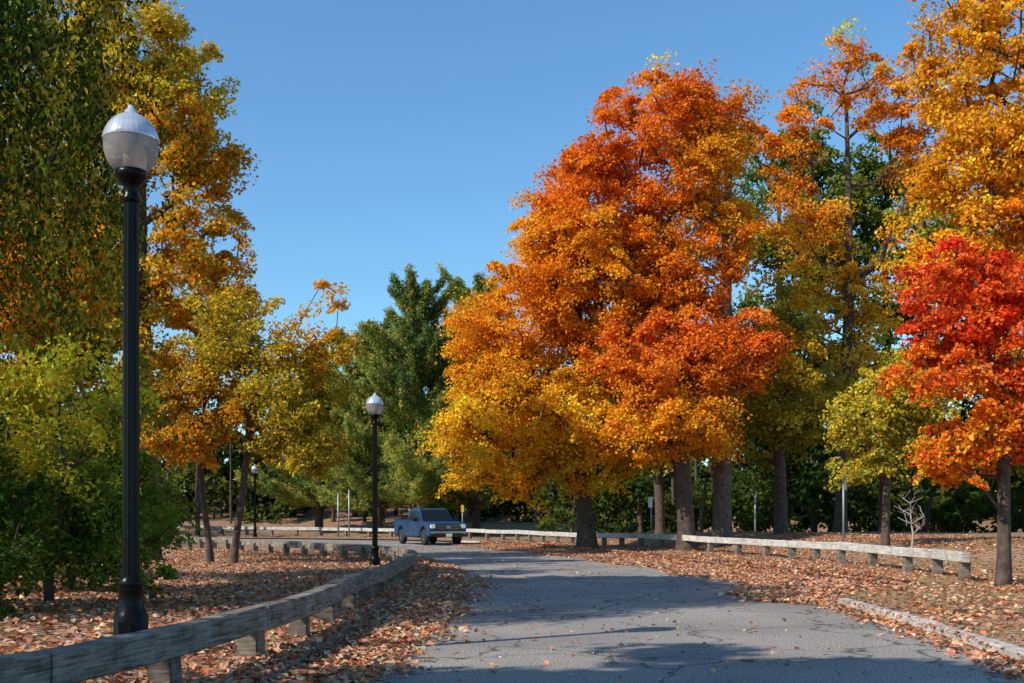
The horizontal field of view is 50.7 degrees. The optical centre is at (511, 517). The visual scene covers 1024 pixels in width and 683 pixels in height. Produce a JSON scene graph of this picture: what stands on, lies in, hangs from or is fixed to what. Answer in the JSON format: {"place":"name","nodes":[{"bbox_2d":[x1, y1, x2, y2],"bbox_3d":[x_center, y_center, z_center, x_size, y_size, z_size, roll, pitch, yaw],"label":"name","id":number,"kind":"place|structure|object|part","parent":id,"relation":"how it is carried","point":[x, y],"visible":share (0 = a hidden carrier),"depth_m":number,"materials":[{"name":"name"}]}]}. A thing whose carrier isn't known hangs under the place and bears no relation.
{"place":"outdoors","nodes":[
{"label":"outdoors","id":0,"kind":"place"},
{"bbox_2d":[0,541,420,682],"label":"verge","id":1,"kind":"structure","parent":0,"point":[61,630],"depth_m":13.37,"materials":[{"name":"brown plant"}]},
{"bbox_2d":[2,424,62,567],"bbox_3d":[-13.675,-0.529,24.668,7.941,4.999,4.618,0,0,12],"label":"shrub","id":2,"kind":"object","parent":1,"relation":"on","point":[24,559],"visible":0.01,"depth_m":24.50,"materials":[{"name":"green plant"}]},
{"bbox_2d":[0,412,76,623],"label":"shrub","id":3,"kind":"object","parent":1,"relation":"on","point":[8,497],"visible":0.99,"depth_m":11.94,"materials":[{"name":"green plant"}]},
{"bbox_2d":[2,413,80,468],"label":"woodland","id":4,"kind":"object","parent":1,"relation":"on","point":[59,453],"visible":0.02,"depth_m":55.35,"materials":[{"name":"green plant"}]},
{"bbox_2d":[0,96,168,580],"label":"maple tree","id":5,"kind":"object","parent":1,"relation":"on","point":[143,363],"visible":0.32,"depth_m":21.48,"materials":[{"name":"green plant"}]},
{"bbox_2d":[0,0,186,414],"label":"weeping birch tree","id":6,"kind":"object","parent":1,"relation":"on","point":[14,150],"visible":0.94,"depth_m":13.29,"materials":[{"name":"green plant"}]},
{"bbox_2d":[0,359,186,593],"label":"shrub","id":7,"kind":"object","parent":1,"relation":"on","point":[145,409],"visible":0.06,"depth_m":17.90,"materials":[{"name":"green plant"}]},
{"bbox_2d":[0,326,202,604],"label":"shrub","id":8,"kind":"object","parent":1,"relation":"on","point":[94,546],"visible":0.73,"depth_m":13.83,"materials":[{"name":"green plant"}]},
{"bbox_2d":[102,105,159,635],"bbox_3d":[-3.570,-1.348,10.130,0.514,5.045,0.514,0,0,0],"label":"street lamp","id":9,"kind":"object","parent":1,"relation":"on","point":[131,141],"visible":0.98,"depth_m":10.06,"materials":[{"name":"black metal"}]},
{"bbox_2d":[0,0,276,560],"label":"maple tree","id":10,"kind":"object","parent":1,"relation":"on","point":[186,150],"visible":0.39,"depth_m":33.22,"materials":[{"name":"yellow plant"}]},
{"bbox_2d":[106,326,270,563],"bbox_3d":[-9.465,-1.983,30.955,4.846,6.834,4.122,0,0,0],"label":"cherry tree","id":11,"kind":"object","parent":1,"relation":"on","point":[191,431],"visible":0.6,"depth_m":30.43,"materials":[{"name":"orange plant"}]},
{"bbox_2d":[0,535,416,682],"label":"guard rail","id":12,"kind":"object","parent":1,"relation":"on","point":[158,652],"visible":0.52,"depth_m":9.06,"materials":[{"name":"grey wood"}]},
{"bbox_2d":[0,547,423,682],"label":"fallen leaves","id":13,"kind":"object","parent":1,"relation":"on","point":[203,609],"visible":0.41,"depth_m":14.90,"materials":[{"name":"brown plant"}]},
{"bbox_2d":[179,271,367,563],"bbox_3d":[-6.780,-2.763,30.643,5.349,8.440,4.801,0,0,0],"label":"cherry tree","id":14,"kind":"object","parent":1,"relation":"on","point":[284,405],"visible":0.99,"depth_m":30.44,"materials":[{"name":"yellow plant"}]},
{"bbox_2d":[366,393,383,566],"bbox_3d":[-3.780,-1.035,29.800,0.491,4.818,0.491,0,0,0],"label":"street lamp","id":15,"kind":"object","parent":1,"relation":"on","point":[374,404],"visible":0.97,"depth_m":29.73,"materials":[{"name":"black metal"}]},
{"bbox_2d":[240,538,451,541],"bbox_3d":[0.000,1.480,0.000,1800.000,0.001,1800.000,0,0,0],"label":"ground","id":16,"kind":"structure","parent":0,"point":[338,539],"depth_m":73.14,"materials":[{"name":"brown soil"}]},
{"bbox_2d":[0,0,1023,493],"label":"sky","id":17,"kind":"structure","parent":0,"point":[385,135],"materials":[{"name":"blue"}]},
{"bbox_2d":[83,499,1023,647],"bbox_3d":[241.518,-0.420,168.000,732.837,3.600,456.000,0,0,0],"label":"verge","id":18,"kind":"structure","parent":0,"point":[498,522],"depth_m":48.46,"materials":[{"name":"brown plant"}]},
{"bbox_2d":[13,403,212,535],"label":"woodland","id":19,"kind":"object","parent":18,"relation":"on","point":[180,499],"visible":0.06,"depth_m":75.95,"materials":[{"name":"green plant"}]},
{"bbox_2d":[251,464,258,536],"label":"street lamp","id":20,"kind":"object","parent":18,"relation":"on","point":[254,470],"visible":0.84,"depth_m":73.93,"materials":[{"name":"black metal"}]},
{"bbox_2d":[232,350,367,530],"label":"pine tree","id":21,"kind":"object","parent":18,"relation":"on","point":[276,487],"visible":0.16,"depth_m":81.60,"materials":[{"name":"green plant"}]},
{"bbox_2d":[337,493,339,536],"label":"traffic sign","id":22,"kind":"object","parent":18,"relation":"on","point":[338,497],"visible":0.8,"depth_m":73.96,"materials":[{"name":"silver metal"}]},
{"bbox_2d":[348,490,350,536],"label":"traffic sign","id":23,"kind":"object","parent":18,"relation":"on","point":[349,493],"visible":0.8,"depth_m":72.96,"materials":[{"name":"silver metal"}]},
{"bbox_2d":[288,306,430,533],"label":"pine tree","id":24,"kind":"object","parent":18,"relation":"on","point":[360,433],"visible":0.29,"depth_m":79.34,"materials":[{"name":"green plant"}]},
{"bbox_2d":[334,262,505,510],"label":"pine tree","id":25,"kind":"object","parent":18,"relation":"on","point":[406,411],"visible":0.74,"depth_m":74.06,"materials":[{"name":"green plant"}]},
{"bbox_2d":[461,505,463,521],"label":"traffic sign","id":26,"kind":"object","parent":18,"relation":"on","point":[462,508],"visible":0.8,"depth_m":71.95,"materials":[{"name":"yellow metal"}]},
{"bbox_2d":[380,262,549,534],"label":"pine tree","id":27,"kind":"object","parent":18,"relation":"on","point":[472,501],"visible":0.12,"depth_m":77.85,"materials":[{"name":"green plant"}]},
{"bbox_2d":[49,405,1019,523],"bbox_3d":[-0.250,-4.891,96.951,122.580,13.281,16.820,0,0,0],"label":"woodland","id":28,"kind":"object","parent":18,"relation":"on","point":[223,476],"visible":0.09,"depth_m":92.47,"materials":[{"name":"green plant"}]},
{"bbox_2d":[413,214,684,548],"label":"maple tree","id":29,"kind":"object","parent":18,"relation":"on","point":[512,387],"visible":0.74,"depth_m":45.03,"materials":[{"name":"orange plant"}]},
{"bbox_2d":[176,525,970,580],"bbox_3d":[-2.380,1.071,54.865,13.008,0.996,67.954,0,0,-31],"label":"guard rail","id":30,"kind":"object","parent":18,"relation":"on","point":[961,558],"visible":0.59,"depth_m":36.74,"materials":[{"name":"grey wood"}]},
{"bbox_2d":[501,49,773,545],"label":"maple tree","id":31,"kind":"object","parent":18,"relation":"on","point":[713,139],"visible":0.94,"depth_m":43.61,"materials":[{"name":"orange plant"}]},
{"bbox_2d":[648,496,652,540],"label":"traffic sign","id":32,"kind":"object","parent":18,"relation":"on","point":[650,501],"visible":1,"depth_m":51.97,"materials":[{"name":"silver metal"}]},
{"bbox_2d":[570,303,744,533],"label":"oak tree","id":33,"kind":"object","parent":18,"relation":"on","point":[660,528],"visible":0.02,"depth_m":61.79,"materials":[{"name":"orange plant"}]},
{"bbox_2d":[563,285,799,550],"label":"maple tree","id":34,"kind":"object","parent":18,"relation":"on","point":[667,418],"visible":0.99,"depth_m":41.93,"materials":[{"name":"orange plant"}]},
{"bbox_2d":[754,489,756,530],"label":"traffic sign","id":35,"kind":"object","parent":18,"relation":"on","point":[755,493],"visible":0.8,"depth_m":59.98,"materials":[{"name":"silver metal"}]},
{"bbox_2d":[511,531,1023,644],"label":"fallen leaves","id":36,"kind":"object","parent":18,"relation":"on","point":[956,614],"visible":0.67,"depth_m":27.14,"materials":[{"name":"brown plant"}]},
{"bbox_2d":[529,454,1023,537],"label":"woodland","id":37,"kind":"object","parent":18,"relation":"on","point":[806,504],"visible":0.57,"depth_m":69.98,"materials":[{"name":"green plant"}]},
{"bbox_2d":[676,94,882,517],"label":"oak tree","id":38,"kind":"object","parent":18,"relation":"on","point":[827,169],"visible":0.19,"depth_m":58.59,"materials":[{"name":"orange plant"}]},
{"bbox_2d":[731,283,854,533],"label":"oak tree","id":39,"kind":"object","parent":18,"relation":"on","point":[774,432],"visible":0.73,"depth_m":46.08,"materials":[{"name":"green plant"}]},
{"bbox_2d":[842,477,846,541],"bbox_3d":[11.507,-0.265,37.494,0.088,2.500,0.320,0,0,38],"label":"traffic sign","id":40,"kind":"object","parent":18,"relation":"on","point":[844,486],"visible":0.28,"depth_m":37.51,"materials":[{"name":"silver metal"}]},
{"bbox_2d":[737,17,973,532],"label":"maple tree","id":41,"kind":"object","parent":18,"relation":"on","point":[901,136],"visible":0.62,"depth_m":49.65,"materials":[{"name":"orange plant"}]},
{"bbox_2d":[787,131,986,531],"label":"oak tree","id":42,"kind":"object","parent":18,"relation":"on","point":[872,168],"visible":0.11,"depth_m":59.49,"materials":[{"name":"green plant"}]},
{"bbox_2d":[819,345,967,545],"bbox_3d":[11.662,-2.120,33.936,4.544,6.673,3.681,0,0,0],"label":"linden tree","id":43,"kind":"object","parent":18,"relation":"on","point":[886,421],"visible":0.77,"depth_m":33.41,"materials":[{"name":"yellow plant"}]},
{"bbox_2d":[790,554,1023,643],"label":"grass","id":44,"kind":"structure","parent":18,"relation":"on","point":[952,593],"depth_m":18.44,"materials":[{"name":"brown plant"}]},
{"bbox_2d":[893,490,924,547],"bbox_3d":[12.168,0.130,33.049,0.879,1.963,1.085,0,0,0],"label":"bare sapling","id":45,"kind":"object","parent":18,"relation":"on","point":[910,522],"visible":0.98,"depth_m":32.96,"materials":[{"name":"beige plant"}]},
{"bbox_2d":[874,235,1023,586],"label":"maple tree","id":46,"kind":"object","parent":18,"relation":"on","point":[990,301],"visible":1,"depth_m":20.64,"materials":[{"name":"red plant"}]},
{"bbox_2d":[881,0,1023,404],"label":"maple tree","id":47,"kind":"object","parent":18,"relation":"on","point":[988,167],"visible":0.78,"depth_m":29.46,"materials":[{"name":"orange plant"}]},
{"bbox_2d":[930,189,1023,505],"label":"oak tree","id":48,"kind":"object","parent":18,"relation":"on","point":[1016,480],"visible":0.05,"depth_m":57.67,"materials":[{"name":"red plant"}]},
{"bbox_2d":[243,539,1023,682],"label":"asphalt road","id":49,"kind":"structure","parent":0,"point":[734,647],"depth_m":12.62,"materials":[{"name":"grey asphalt"}]},
{"bbox_2d":[256,540,424,682],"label":"kerb","id":50,"kind":"structure","parent":49,"relation":"on","point":[300,659],"depth_m":11.96,"materials":[{"name":"grey concrete"}]},
{"bbox_2d":[232,556,518,682],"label":"fallen leaves","id":51,"kind":"object","parent":49,"relation":"on","point":[374,632],"visible":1,"depth_m":12.47,"materials":[{"name":"brown plant"}]},
{"bbox_2d":[394,508,466,544],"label":"pickup truck","id":52,"kind":"object","parent":49,"relation":"on","point":[428,525],"visible":0.99,"depth_m":55.33,"materials":[{"name":"blue paint"}]},
{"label":"side window","id":53,"kind":"part","parent":52,"relation":"part of","materials":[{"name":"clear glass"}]},
{"bbox_2d":[333,545,1018,682],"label":"fallen leaves","id":54,"kind":"object","parent":49,"relation":"on","point":[649,637],"visible":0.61,"depth_m":14.33,"materials":[{"name":"brown plant"}]},
{"bbox_2d":[461,541,908,586],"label":"kerb","id":55,"kind":"structure","parent":49,"relation":"on","point":[671,559],"depth_m":32.78,"materials":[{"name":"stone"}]},
{"bbox_2d":[802,595,1023,682],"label":"fallen leaves","id":56,"kind":"object","parent":49,"relation":"on","point":[995,659],"visible":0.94,"depth_m":12.06,"materials":[{"name":"brown plant"}]},
{"bbox_2d":[828,595,1023,660],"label":"kerb","id":57,"kind":"structure","parent":49,"relation":"on","point":[1011,653],"depth_m":12.62,"materials":[{"name":"concrete"}]},
{"bbox_2d":[442,539,919,604],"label":"fallen leaves","id":58,"kind":"object","parent":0,"point":[794,588],"visible":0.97,"depth_m":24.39,"materials":[{"name":"brown plant"}]}
]}

